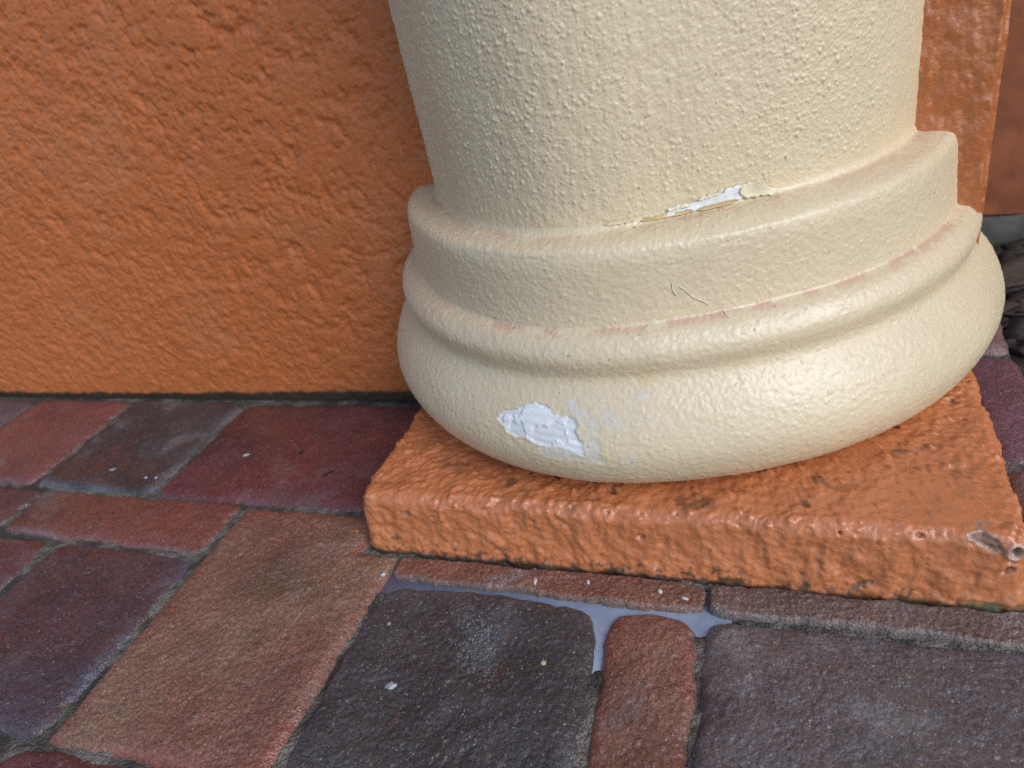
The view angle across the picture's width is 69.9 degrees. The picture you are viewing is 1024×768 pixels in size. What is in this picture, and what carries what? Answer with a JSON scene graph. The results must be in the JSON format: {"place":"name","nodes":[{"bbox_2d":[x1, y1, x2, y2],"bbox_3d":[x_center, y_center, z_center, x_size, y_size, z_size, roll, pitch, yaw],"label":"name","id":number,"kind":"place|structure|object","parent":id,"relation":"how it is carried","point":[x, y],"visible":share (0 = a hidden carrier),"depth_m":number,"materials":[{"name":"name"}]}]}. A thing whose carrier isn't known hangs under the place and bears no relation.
{"place":"outdoors","nodes":[
{"label":"outdoors","id":0,"kind":"place"},
{"bbox_2d":[0,324,1023,767],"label":"pavement","id":1,"kind":"structure","parent":0,"point":[186,584],"depth_m":0.45,"materials":[{"name":"brown brick"}]},
{"bbox_2d":[384,681,396,689],"bbox_3d":[-0.069,0.173,0.421,0.008,0.001,0.007,0,33,21],"label":"paint splat","id":2,"kind":"object","parent":1,"relation":"on","point":[390,685],"visible":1,"depth_m":0.42,"materials":[{"name":"white paint"}]},
{"bbox_2d":[434,593,513,708],"bbox_3d":[-0.019,0.153,0.438,0.042,0.005,0.085,-23,32,-16],"label":"white powdery residue","id":3,"kind":"object","parent":1,"relation":"on","point":[475,652],"visible":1,"depth_m":0.43,"materials":[{"name":"mineral salt"},{"name":"powder dust"}]},
{"bbox_2d":[0,0,1011,402],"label":"stucco wall","id":4,"kind":"structure","parent":1,"relation":"on","point":[204,198],"depth_m":0.64,"materials":[{"name":"orange paint"}]},
{"bbox_2d":[380,566,731,673],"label":"puddle","id":5,"kind":"object","parent":1,"relation":"on","point":[604,618],"visible":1,"depth_m":0.44,"materials":[{"name":"liquid"}]},
{"bbox_2d":[363,370,1023,612],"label":"plinth","id":6,"kind":"structure","parent":1,"relation":"on","point":[923,507],"depth_m":0.43,"materials":[{"name":"orange paint"}]},
{"bbox_2d":[388,0,1004,483],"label":"column","id":7,"kind":"structure","parent":6,"relation":"on","point":[668,240],"depth_m":0.40,"materials":[{"name":"beige paint"}]},
{"bbox_2d":[981,0,1023,243],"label":"wall","id":8,"kind":"structure","parent":0,"point":[1003,217],"depth_m":0.76,"materials":[{"name":"paint"}]},
{"bbox_2d":[993,239,1023,375],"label":"bark mulch","id":9,"kind":"object","parent":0,"point":[1012,326],"visible":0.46,"depth_m":0.65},
{"bbox_2d":[989,236,1007,249],"bbox_3d":[0.502,-0.143,0.776,0.038,0.013,0.033,0,33,21],"label":"weed","id":10,"kind":"object","parent":9,"relation":"on","point":[991,241],"visible":0.19,"depth_m":0.78,"materials":[{"name":"green plant"}]},
{"bbox_2d":[1000,254,1023,287],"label":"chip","id":11,"kind":"object","parent":9,"relation":"on","point":[1012,268],"visible":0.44,"depth_m":0.71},
{"bbox_2d":[1003,298,1023,314],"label":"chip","id":12,"kind":"object","parent":9,"relation":"on","point":[1010,304],"visible":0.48,"depth_m":0.66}
]}

